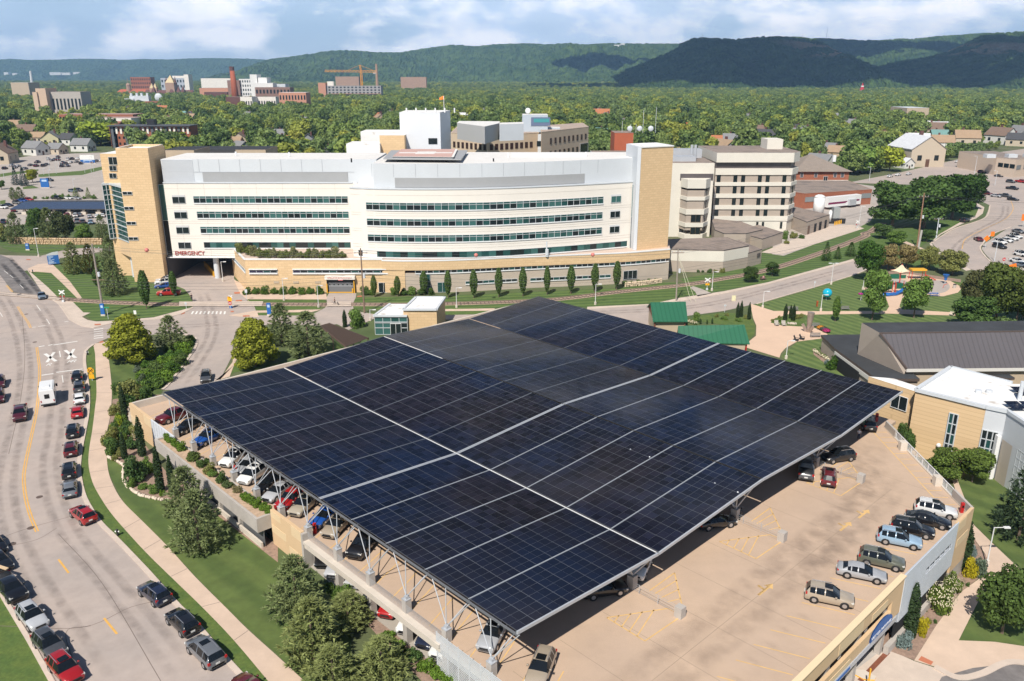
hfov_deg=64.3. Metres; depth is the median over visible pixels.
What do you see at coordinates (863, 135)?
neighbourhood tree
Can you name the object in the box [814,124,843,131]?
street tree
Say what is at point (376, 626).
garden bed
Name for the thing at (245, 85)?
building
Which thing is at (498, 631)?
parked car
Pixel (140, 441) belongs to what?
cypress tree
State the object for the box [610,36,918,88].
hills
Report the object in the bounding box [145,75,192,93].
convent
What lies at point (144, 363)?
shrub
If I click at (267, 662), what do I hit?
sidewalk
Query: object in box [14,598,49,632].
parked car
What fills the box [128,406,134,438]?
rock wall
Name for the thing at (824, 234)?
ramp drive
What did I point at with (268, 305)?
wayfinding pylon
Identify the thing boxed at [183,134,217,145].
neighbourhood tree
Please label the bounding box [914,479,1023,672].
footpath
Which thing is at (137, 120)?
building
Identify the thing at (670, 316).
park shelter
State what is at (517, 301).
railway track
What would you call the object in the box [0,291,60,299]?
crossing panel
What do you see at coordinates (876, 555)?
parked car
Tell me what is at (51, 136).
house
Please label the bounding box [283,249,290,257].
shrub
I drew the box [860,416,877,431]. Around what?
parked car
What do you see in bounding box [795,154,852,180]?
brick house block
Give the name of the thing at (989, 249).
parking lot
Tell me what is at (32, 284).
wheel tracks
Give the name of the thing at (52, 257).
direction sign
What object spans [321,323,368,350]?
pergola
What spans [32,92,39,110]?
building
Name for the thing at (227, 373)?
sidewalk
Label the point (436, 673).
shrub
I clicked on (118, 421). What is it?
shrub
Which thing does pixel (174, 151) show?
wing
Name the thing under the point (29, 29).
sky
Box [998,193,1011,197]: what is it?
pickup truck
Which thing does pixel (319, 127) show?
woodland
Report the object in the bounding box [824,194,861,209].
medical trailer
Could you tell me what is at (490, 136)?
clinic building
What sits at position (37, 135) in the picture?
house
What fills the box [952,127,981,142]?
house
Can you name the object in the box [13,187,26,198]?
round tree
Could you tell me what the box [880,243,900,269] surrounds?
round tree
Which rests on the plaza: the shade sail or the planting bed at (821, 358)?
the shade sail
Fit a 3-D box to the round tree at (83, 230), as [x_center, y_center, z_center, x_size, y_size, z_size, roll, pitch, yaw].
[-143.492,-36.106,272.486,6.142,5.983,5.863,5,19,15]
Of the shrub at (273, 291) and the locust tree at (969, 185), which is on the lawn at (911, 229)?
the locust tree at (969, 185)
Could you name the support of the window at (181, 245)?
in the hospital
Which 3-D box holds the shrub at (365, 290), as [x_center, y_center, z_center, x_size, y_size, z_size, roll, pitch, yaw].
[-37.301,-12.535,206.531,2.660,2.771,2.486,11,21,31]
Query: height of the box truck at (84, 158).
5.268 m
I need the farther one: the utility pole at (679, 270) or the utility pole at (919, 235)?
the utility pole at (919, 235)
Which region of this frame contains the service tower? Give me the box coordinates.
[399,96,454,148]
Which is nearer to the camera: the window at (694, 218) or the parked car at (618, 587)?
the parked car at (618, 587)
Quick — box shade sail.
[892,264,908,282]
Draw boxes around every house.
[0,140,18,163]
[8,118,18,125]
[16,122,37,131]
[20,139,50,155]
[30,130,45,140]
[40,129,58,142]
[47,141,68,154]
[58,131,77,144]
[69,136,96,151]
[107,119,198,147]
[231,135,244,141]
[233,139,247,145]
[234,130,246,141]
[274,127,283,134]
[304,131,313,140]
[595,107,609,113]
[710,135,722,139]
[718,136,733,145]
[723,131,737,139]
[757,123,764,128]
[757,127,775,137]
[808,151,832,162]
[824,140,835,147]
[827,143,843,156]
[888,131,946,166]
[894,156,915,168]
[911,131,930,135]
[926,120,947,132]
[930,128,948,134]
[931,133,955,146]
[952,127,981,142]
[983,125,1015,144]
[1005,131,1023,146]
[1011,123,1023,132]
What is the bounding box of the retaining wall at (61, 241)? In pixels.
[8,237,102,244]
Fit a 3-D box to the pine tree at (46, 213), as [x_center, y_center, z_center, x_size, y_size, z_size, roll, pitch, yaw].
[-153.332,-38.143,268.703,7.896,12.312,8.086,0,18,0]
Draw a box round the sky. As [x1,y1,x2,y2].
[0,0,1023,59]
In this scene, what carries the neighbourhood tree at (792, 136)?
on the ground at (366, 631)
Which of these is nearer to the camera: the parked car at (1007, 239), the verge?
the verge
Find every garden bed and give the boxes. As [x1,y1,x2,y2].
[109,394,277,561]
[346,598,440,680]
[883,540,986,659]
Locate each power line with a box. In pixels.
[2,243,90,245]
[89,248,354,255]
[100,281,359,289]
[101,246,352,253]
[101,248,365,255]
[108,273,360,282]
[110,277,360,286]
[355,252,665,257]
[363,273,672,279]
[366,252,676,257]
[366,277,674,283]
[366,280,675,286]
[368,250,664,255]
[680,217,914,268]
[681,196,918,251]
[681,223,912,274]
[684,196,916,249]
[686,197,923,252]
[687,220,913,270]
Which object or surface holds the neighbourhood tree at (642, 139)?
on the ground at (366, 631)
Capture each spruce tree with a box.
[11,167,18,184]
[19,167,29,185]
[72,187,80,196]
[85,187,90,198]
[820,241,832,260]
[832,246,841,259]
[844,242,856,256]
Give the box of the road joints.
[0,317,246,680]
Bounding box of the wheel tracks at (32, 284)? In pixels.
[4,260,34,288]
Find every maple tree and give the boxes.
[102,313,158,362]
[230,317,280,369]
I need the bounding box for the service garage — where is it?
[791,207,829,234]
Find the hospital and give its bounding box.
[100,142,673,292]
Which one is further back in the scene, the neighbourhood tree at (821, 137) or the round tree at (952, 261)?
the neighbourhood tree at (821, 137)
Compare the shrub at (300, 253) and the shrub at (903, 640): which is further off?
the shrub at (300, 253)
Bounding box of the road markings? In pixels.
[0,204,1012,633]
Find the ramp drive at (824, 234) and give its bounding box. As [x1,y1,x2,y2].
[762,225,863,254]
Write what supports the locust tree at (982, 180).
on the lawn at (911, 229)
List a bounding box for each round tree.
[0,180,4,188]
[0,223,10,241]
[8,187,16,198]
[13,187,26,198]
[25,169,37,182]
[25,207,45,237]
[51,210,75,237]
[73,223,93,237]
[743,266,758,281]
[766,262,779,275]
[854,240,885,271]
[863,268,892,319]
[873,223,892,238]
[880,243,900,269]
[886,231,907,243]
[898,244,921,268]
[902,276,933,317]
[918,245,942,269]
[921,229,936,241]
[925,446,962,479]
[938,249,968,274]
[951,296,1000,320]
[955,447,996,481]
[960,269,983,297]
[976,261,1023,316]
[976,563,1023,633]
[999,272,1023,319]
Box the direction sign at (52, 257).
[46,251,59,264]
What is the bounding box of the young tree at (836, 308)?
[832,296,840,320]
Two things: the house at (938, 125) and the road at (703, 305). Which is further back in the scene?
the house at (938, 125)
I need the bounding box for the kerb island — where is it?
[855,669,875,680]
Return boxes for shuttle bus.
[38,380,57,405]
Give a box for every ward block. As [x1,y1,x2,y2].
[668,145,714,238]
[698,138,800,230]
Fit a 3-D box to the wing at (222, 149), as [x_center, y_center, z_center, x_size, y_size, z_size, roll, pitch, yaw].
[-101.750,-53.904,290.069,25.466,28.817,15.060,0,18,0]
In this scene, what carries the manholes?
on the road at (78, 595)
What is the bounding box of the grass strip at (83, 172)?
[38,167,101,176]
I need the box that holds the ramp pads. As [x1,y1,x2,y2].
[26,259,932,664]
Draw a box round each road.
[0,255,41,294]
[0,262,373,680]
[445,261,865,324]
[854,149,1023,270]
[940,664,1023,680]
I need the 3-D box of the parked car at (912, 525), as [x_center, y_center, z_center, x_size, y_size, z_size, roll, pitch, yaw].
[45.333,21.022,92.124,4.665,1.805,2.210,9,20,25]
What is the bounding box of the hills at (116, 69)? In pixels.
[0,58,263,80]
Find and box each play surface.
[891,279,906,286]
[929,280,949,292]
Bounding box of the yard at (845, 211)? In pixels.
[773,184,877,255]
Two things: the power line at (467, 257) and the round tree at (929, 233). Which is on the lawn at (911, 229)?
the round tree at (929, 233)
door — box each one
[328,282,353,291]
[378,283,386,292]
[390,323,400,334]
[925,159,929,166]
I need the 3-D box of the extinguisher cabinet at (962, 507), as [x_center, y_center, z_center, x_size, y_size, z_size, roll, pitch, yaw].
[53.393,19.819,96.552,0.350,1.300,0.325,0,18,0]
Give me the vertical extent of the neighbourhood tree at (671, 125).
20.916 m
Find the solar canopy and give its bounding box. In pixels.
[162,297,902,658]
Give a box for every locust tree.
[867,180,918,226]
[905,175,962,227]
[941,174,984,218]
[967,173,989,203]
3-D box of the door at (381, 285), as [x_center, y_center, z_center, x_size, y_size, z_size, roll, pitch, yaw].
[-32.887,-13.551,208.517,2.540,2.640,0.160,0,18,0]
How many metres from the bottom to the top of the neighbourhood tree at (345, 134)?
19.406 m
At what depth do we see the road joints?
89.23 m
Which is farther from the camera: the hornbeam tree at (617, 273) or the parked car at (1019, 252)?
the parked car at (1019, 252)
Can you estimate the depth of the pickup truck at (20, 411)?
131.25 m
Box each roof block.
[346,141,380,152]
[360,130,399,140]
[379,133,405,153]
[590,151,625,151]
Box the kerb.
[0,205,1023,680]
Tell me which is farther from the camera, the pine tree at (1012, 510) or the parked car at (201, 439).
the parked car at (201, 439)
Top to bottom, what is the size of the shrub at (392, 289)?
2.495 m
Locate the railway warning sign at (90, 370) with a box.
[87,367,93,380]
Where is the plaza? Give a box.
[747,274,960,356]
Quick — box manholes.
[8,314,42,545]
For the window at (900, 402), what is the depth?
130.46 m
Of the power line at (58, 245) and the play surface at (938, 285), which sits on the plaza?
the play surface at (938, 285)
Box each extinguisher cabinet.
[313,523,316,533]
[959,502,964,512]
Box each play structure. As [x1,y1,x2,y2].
[862,281,904,295]
[890,274,905,278]
[908,268,935,279]
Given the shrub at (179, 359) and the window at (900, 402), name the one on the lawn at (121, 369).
the shrub at (179, 359)
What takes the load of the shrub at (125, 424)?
on the garden bed at (270, 548)
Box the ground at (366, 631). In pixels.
[0,141,1023,680]
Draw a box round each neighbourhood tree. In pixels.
[123,125,147,143]
[145,133,176,145]
[152,130,175,139]
[158,129,179,140]
[164,138,191,148]
[177,137,194,142]
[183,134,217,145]
[200,121,217,135]
[210,128,232,145]
[220,140,235,145]
[248,138,277,145]
[253,127,274,143]
[263,127,277,138]
[266,134,287,152]
[277,142,299,152]
[286,136,304,151]
[289,118,311,135]
[296,136,327,152]
[325,123,347,140]
[326,134,352,152]
[327,127,349,137]
[330,132,356,142]
[332,138,350,152]
[334,129,348,137]
[349,135,360,141]
[358,119,374,126]
[369,123,382,129]
[550,118,566,123]
[588,132,599,138]
[588,138,599,150]
[588,143,597,151]
[592,127,607,132]
[593,128,607,137]
[598,138,610,150]
[601,132,610,140]
[608,125,617,133]
[610,126,624,133]
[627,121,644,127]
[631,125,655,138]
[633,130,654,142]
[633,134,650,142]
[662,120,682,132]
[673,144,693,147]
[683,129,708,146]
[685,139,706,146]
[687,128,710,141]
[699,136,718,145]
[731,126,757,145]
[740,138,760,145]
[757,131,771,137]
[773,133,788,140]
[781,138,801,156]
[784,125,814,134]
[786,130,800,141]
[796,131,812,142]
[797,134,822,144]
[808,138,827,153]
[811,133,825,146]
[839,138,870,155]
[844,119,863,129]
[849,127,873,141]
[872,128,898,143]
[888,122,907,133]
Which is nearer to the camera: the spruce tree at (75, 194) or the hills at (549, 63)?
the spruce tree at (75, 194)
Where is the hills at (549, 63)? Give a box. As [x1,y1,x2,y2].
[198,43,679,82]
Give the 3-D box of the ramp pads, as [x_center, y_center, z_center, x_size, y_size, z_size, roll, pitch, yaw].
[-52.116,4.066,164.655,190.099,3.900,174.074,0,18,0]
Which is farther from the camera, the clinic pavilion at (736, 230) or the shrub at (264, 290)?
the clinic pavilion at (736, 230)
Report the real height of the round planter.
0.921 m
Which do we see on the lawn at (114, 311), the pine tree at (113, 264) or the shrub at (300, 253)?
the pine tree at (113, 264)
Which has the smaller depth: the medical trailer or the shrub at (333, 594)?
the shrub at (333, 594)
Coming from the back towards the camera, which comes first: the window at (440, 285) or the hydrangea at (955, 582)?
the window at (440, 285)
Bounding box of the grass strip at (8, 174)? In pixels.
[0,169,37,176]
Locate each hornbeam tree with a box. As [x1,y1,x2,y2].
[91,269,101,286]
[137,270,149,308]
[168,271,176,295]
[370,275,376,296]
[393,276,400,296]
[419,271,427,292]
[444,270,451,297]
[469,269,477,297]
[495,267,502,296]
[519,267,526,295]
[544,266,550,291]
[567,265,575,293]
[591,263,598,291]
[613,261,620,289]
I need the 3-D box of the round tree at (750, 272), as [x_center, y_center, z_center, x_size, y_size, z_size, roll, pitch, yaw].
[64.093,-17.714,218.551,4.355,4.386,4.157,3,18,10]
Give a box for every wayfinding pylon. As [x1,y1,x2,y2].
[40,178,49,187]
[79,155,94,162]
[99,304,105,315]
[266,303,270,315]
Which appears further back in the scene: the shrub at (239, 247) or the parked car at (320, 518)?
the shrub at (239, 247)
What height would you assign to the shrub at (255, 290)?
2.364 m
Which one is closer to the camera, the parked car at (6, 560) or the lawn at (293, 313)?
the parked car at (6, 560)
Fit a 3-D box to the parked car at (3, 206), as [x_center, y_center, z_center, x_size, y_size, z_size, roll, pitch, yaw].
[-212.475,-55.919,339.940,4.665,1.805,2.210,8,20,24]
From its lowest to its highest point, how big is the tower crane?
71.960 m
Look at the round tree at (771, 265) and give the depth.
224.67 m
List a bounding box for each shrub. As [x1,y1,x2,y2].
[100,426,118,446]
[103,436,119,455]
[106,421,118,431]
[106,444,115,455]
[107,402,120,415]
[110,381,121,394]
[111,454,118,461]
[113,427,127,439]
[114,413,126,422]
[114,414,122,425]
[116,378,141,399]
[116,447,121,456]
[117,393,135,406]
[118,420,132,434]
[122,454,147,483]
[125,436,136,448]
[125,477,136,488]
[128,424,137,438]
[133,365,140,372]
[133,379,152,389]
[135,368,152,379]
[136,373,145,381]
[137,482,147,489]
[139,386,153,399]
[139,456,153,473]
[140,360,149,367]
[144,360,159,370]
[145,370,159,378]
[147,376,164,389]
[148,484,158,494]
[150,363,169,372]
[156,355,175,365]
[156,368,173,382]
[162,342,176,350]
[163,349,183,356]
[163,360,181,372]
[163,433,168,440]
[170,437,175,445]
[171,352,188,365]
[173,341,191,353]
[176,441,186,451]
[183,337,193,345]
[186,335,195,341]
[186,451,200,461]
[196,459,204,467]
[203,457,209,464]
[203,462,215,474]
[206,469,217,476]
[215,470,226,483]
[221,480,233,487]
[231,485,242,492]
[234,242,242,252]
[239,491,247,500]
[242,245,249,254]
[242,287,251,294]
[243,493,251,502]
[247,496,255,504]
[248,245,258,255]
[251,287,259,293]
[252,496,262,508]
[255,248,262,257]
[258,501,266,510]
[260,285,268,294]
[262,248,271,257]
[264,504,271,513]
[269,247,278,257]
[269,287,278,293]
[277,250,284,257]
[278,286,287,294]
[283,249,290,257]
[287,286,296,294]
[290,246,298,257]
[296,251,303,257]
[297,287,305,294]
[304,248,311,257]
[306,287,314,293]
[310,248,319,257]
[315,286,323,294]
[316,250,324,257]
[323,582,334,593]
[324,249,331,257]
[330,585,340,599]
[331,246,339,257]
[336,583,351,592]
[338,251,346,257]
[348,309,365,329]
[360,286,368,295]
[382,630,395,637]
[390,287,395,295]
[392,637,406,655]
[400,289,407,294]
[403,646,422,662]
[408,286,416,295]
[415,656,435,673]
[417,289,426,294]
[428,288,434,294]
[430,664,445,680]
[442,673,457,680]
[693,311,700,321]
[782,230,788,239]
[790,231,797,237]
[825,355,837,369]
[896,630,913,650]
[897,422,908,435]
[904,428,915,440]
[907,437,916,450]
[916,615,930,638]
[962,556,979,578]
[971,545,977,556]
[976,556,987,578]
[997,316,1013,320]
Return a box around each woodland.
[0,80,1023,172]
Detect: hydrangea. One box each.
[926,581,957,615]
[943,570,965,592]
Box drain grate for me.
[858,653,889,680]
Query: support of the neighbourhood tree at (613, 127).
on the ground at (366, 631)
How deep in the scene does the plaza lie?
182.66 m
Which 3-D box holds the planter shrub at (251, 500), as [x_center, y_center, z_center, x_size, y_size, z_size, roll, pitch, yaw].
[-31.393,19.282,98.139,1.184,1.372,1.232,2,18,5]
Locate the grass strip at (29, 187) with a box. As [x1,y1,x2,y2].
[23,185,37,188]
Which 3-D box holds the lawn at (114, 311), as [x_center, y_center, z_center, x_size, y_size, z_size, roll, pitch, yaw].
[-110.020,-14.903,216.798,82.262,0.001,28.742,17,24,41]
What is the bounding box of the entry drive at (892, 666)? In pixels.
[842,649,945,680]
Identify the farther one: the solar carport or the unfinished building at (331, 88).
the unfinished building at (331, 88)
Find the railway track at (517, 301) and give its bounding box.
[6,222,885,305]
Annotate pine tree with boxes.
[1,212,29,242]
[36,207,61,239]
[61,242,82,273]
[79,243,101,273]
[94,214,108,239]
[99,234,115,268]
[99,258,129,295]
[152,314,189,350]
[160,464,212,524]
[163,488,231,555]
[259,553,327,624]
[266,302,296,344]
[275,594,348,675]
[279,310,331,357]
[300,642,360,680]
[320,589,374,635]
[351,633,415,680]
[989,466,1023,547]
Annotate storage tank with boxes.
[813,194,825,213]
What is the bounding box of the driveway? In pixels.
[2,248,101,270]
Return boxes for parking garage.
[129,306,973,680]
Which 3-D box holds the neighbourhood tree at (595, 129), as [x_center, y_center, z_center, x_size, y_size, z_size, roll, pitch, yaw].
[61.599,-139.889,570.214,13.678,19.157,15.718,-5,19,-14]
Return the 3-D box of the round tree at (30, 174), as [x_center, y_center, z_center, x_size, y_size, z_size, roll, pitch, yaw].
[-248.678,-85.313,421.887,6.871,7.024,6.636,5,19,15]
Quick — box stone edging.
[107,455,170,502]
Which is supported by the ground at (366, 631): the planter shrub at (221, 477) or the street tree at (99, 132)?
the street tree at (99, 132)
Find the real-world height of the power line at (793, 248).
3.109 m
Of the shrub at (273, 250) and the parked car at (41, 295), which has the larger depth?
the shrub at (273, 250)
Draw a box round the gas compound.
[829,207,845,224]
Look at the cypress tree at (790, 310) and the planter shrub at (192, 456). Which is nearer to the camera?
the planter shrub at (192, 456)
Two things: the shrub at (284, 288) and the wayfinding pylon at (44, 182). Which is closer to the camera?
the shrub at (284, 288)
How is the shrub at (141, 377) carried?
on the lawn at (121, 369)
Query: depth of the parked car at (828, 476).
102.30 m
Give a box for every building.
[11,82,39,94]
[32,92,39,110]
[35,88,56,110]
[49,72,62,74]
[49,91,91,112]
[59,113,142,118]
[96,117,141,123]
[118,79,145,92]
[129,93,161,102]
[130,77,154,89]
[160,78,184,89]
[183,74,193,90]
[199,88,227,94]
[201,78,229,87]
[204,92,227,96]
[226,97,239,104]
[227,80,240,95]
[239,79,250,96]
[240,96,257,104]
[249,74,260,95]
[253,83,276,95]
[255,87,293,96]
[257,96,278,104]
[258,78,270,82]
[277,84,288,86]
[278,92,310,103]
[318,83,326,96]
[326,81,382,95]
[335,77,360,85]
[401,77,426,88]
[451,108,559,151]
[890,107,928,117]
[957,151,1023,176]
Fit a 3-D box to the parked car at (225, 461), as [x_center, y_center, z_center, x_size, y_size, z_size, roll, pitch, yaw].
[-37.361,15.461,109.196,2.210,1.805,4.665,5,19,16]
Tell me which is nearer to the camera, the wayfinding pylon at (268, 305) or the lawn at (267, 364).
the lawn at (267, 364)
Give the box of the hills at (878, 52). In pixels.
[816,33,989,65]
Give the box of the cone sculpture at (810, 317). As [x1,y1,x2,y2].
[801,311,814,332]
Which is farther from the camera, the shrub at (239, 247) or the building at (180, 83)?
the building at (180, 83)
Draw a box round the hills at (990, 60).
[878,31,1023,88]
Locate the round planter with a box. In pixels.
[822,328,830,332]
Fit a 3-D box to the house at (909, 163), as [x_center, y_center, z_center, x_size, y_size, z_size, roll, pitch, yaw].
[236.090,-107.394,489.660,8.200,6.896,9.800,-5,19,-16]
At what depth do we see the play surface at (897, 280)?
219.81 m
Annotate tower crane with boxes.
[328,65,376,85]
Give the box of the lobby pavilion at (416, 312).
[373,296,445,334]
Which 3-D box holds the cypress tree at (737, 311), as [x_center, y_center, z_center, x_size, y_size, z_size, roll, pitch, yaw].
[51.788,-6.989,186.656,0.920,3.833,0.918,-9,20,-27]
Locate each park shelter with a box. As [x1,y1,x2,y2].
[647,302,687,331]
[677,325,749,350]
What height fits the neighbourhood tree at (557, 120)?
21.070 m
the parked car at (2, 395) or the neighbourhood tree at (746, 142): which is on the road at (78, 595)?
the parked car at (2, 395)
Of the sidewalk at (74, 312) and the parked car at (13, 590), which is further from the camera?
the sidewalk at (74, 312)
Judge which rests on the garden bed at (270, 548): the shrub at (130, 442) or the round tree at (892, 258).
the shrub at (130, 442)
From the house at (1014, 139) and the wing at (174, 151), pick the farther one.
the house at (1014, 139)
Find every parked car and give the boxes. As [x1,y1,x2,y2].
[0,204,8,208]
[0,374,5,387]
[0,387,5,402]
[0,536,7,551]
[0,548,14,572]
[12,200,21,204]
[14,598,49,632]
[29,625,68,657]
[37,291,46,299]
[44,648,84,680]
[60,461,76,479]
[60,479,77,498]
[62,440,78,457]
[64,423,80,438]
[68,505,97,525]
[69,405,83,418]
[70,370,83,382]
[72,380,85,392]
[72,392,85,404]
[136,580,172,607]
[154,277,168,284]
[154,282,168,288]
[164,607,200,637]
[177,417,202,434]
[195,426,223,446]
[199,368,211,383]
[218,445,248,467]
[230,671,260,680]
[236,454,260,474]
[251,471,282,493]
[262,479,294,502]
[287,489,319,516]
[308,504,336,528]
[313,557,326,567]
[320,510,351,538]
[323,566,334,578]
[343,580,356,588]
[377,607,395,618]
[395,621,414,634]
[414,636,430,649]
[428,646,441,659]
[475,614,508,653]
[524,643,556,680]
[583,579,628,600]
[627,559,652,580]
[698,514,737,531]
[804,579,854,609]
[820,445,856,464]
[820,466,838,487]
[836,560,887,584]
[857,544,905,572]
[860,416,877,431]
[876,524,922,550]
[890,514,935,539]
[905,509,951,530]
[914,496,957,519]
[960,217,969,222]
[973,236,983,241]
[990,194,1001,197]
[992,242,1006,248]
[993,238,1007,243]
[1002,237,1013,242]
[1004,234,1018,240]
[1005,179,1015,182]
[1007,197,1019,200]
[1008,257,1023,261]
[1010,232,1022,238]
[1011,228,1023,233]
[1012,261,1023,267]
[1013,249,1023,256]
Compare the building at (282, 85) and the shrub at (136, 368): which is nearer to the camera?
the shrub at (136, 368)
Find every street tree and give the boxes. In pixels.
[76,121,114,145]
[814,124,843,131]
[853,146,877,173]
[869,146,884,172]
[881,145,905,170]
[945,142,963,157]
[966,141,985,150]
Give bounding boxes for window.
[108,157,117,164]
[109,166,116,170]
[109,173,116,177]
[122,191,132,194]
[124,207,133,209]
[126,221,135,224]
[172,197,185,202]
[174,212,187,218]
[176,227,189,233]
[178,242,191,248]
[419,274,430,287]
[428,138,432,143]
[437,282,445,291]
[580,143,587,151]
[609,226,619,232]
[610,211,619,217]
[611,196,620,202]
[623,270,636,279]
[690,227,699,233]
[691,215,700,221]
[890,395,908,411]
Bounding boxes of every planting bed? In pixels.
[692,312,754,338]
[771,314,805,325]
[813,352,825,361]
[887,271,960,281]
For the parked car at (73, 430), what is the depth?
124.53 m
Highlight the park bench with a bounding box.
[810,333,820,335]
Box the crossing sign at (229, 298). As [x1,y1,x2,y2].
[227,295,232,307]
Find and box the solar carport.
[10,200,104,213]
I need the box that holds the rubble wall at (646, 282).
[625,278,661,286]
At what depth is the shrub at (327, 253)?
207.88 m
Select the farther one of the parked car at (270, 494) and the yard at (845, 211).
the yard at (845, 211)
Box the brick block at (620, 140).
[610,107,656,150]
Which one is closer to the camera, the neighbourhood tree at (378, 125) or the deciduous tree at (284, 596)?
the deciduous tree at (284, 596)
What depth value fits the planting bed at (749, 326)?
184.12 m
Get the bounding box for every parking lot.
[0,152,107,226]
[982,223,1023,270]
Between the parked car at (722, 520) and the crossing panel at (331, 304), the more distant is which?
the crossing panel at (331, 304)
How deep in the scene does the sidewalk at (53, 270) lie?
229.88 m
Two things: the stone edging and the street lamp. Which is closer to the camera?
the street lamp
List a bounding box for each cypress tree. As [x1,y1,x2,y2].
[118,383,127,418]
[119,432,127,459]
[134,415,146,456]
[152,446,164,491]
[166,455,175,491]
[294,335,300,357]
[342,310,346,327]
[735,302,739,317]
[739,301,743,316]
[747,302,750,319]
[783,305,787,319]
[788,305,791,317]
[791,305,795,320]
[903,582,921,638]
[961,521,974,570]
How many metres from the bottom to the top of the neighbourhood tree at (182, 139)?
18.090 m
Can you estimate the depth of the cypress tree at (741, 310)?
187.07 m
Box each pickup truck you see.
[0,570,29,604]
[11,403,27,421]
[16,198,27,201]
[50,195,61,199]
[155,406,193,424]
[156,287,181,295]
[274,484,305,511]
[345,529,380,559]
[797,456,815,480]
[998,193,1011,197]
[1005,186,1018,189]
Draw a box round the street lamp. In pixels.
[986,526,1010,565]
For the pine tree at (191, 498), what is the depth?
93.93 m
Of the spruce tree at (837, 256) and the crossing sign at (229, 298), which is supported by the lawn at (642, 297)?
the spruce tree at (837, 256)
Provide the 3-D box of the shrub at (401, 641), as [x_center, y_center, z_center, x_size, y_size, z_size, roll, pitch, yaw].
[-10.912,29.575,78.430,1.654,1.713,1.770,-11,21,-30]
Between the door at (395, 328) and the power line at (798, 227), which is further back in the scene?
the power line at (798, 227)
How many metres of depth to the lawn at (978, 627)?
87.38 m
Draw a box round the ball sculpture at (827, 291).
[822,288,831,297]
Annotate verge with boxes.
[81,345,267,680]
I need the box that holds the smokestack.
[229,66,238,96]
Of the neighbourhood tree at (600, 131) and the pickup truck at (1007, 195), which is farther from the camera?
the neighbourhood tree at (600, 131)
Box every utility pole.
[86,244,104,303]
[354,248,366,312]
[672,249,695,301]
[916,193,928,248]
[934,218,940,238]
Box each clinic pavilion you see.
[667,237,748,271]
[710,218,762,243]
[738,240,761,265]
[750,225,782,249]
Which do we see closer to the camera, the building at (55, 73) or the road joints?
the road joints
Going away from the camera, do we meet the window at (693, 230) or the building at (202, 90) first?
the window at (693, 230)
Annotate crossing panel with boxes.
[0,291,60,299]
[179,301,262,305]
[327,302,350,305]
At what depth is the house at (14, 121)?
823.47 m
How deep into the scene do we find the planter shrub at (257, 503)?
97.21 m
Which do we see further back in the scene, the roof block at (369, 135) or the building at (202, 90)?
the building at (202, 90)
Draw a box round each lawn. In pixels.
[0,240,109,252]
[0,598,47,680]
[31,254,191,320]
[107,458,350,680]
[109,341,194,398]
[230,342,343,374]
[247,300,326,309]
[258,312,310,315]
[354,229,870,308]
[445,311,485,314]
[756,272,962,375]
[861,207,978,267]
[957,473,1023,568]
[959,607,1023,645]
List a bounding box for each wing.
[165,146,209,157]
[210,146,246,152]
[236,146,277,152]
[538,123,588,151]
[793,180,871,208]
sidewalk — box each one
[28,263,81,297]
[28,270,192,326]
[88,341,301,680]
[215,352,236,380]
[230,309,321,316]
[234,280,326,300]
[445,308,494,310]
[587,259,853,308]
[691,286,709,295]
[930,203,983,270]
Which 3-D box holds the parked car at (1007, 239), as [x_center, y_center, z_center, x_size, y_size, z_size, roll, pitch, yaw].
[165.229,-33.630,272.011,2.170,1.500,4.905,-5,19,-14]
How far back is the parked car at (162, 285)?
212.48 m

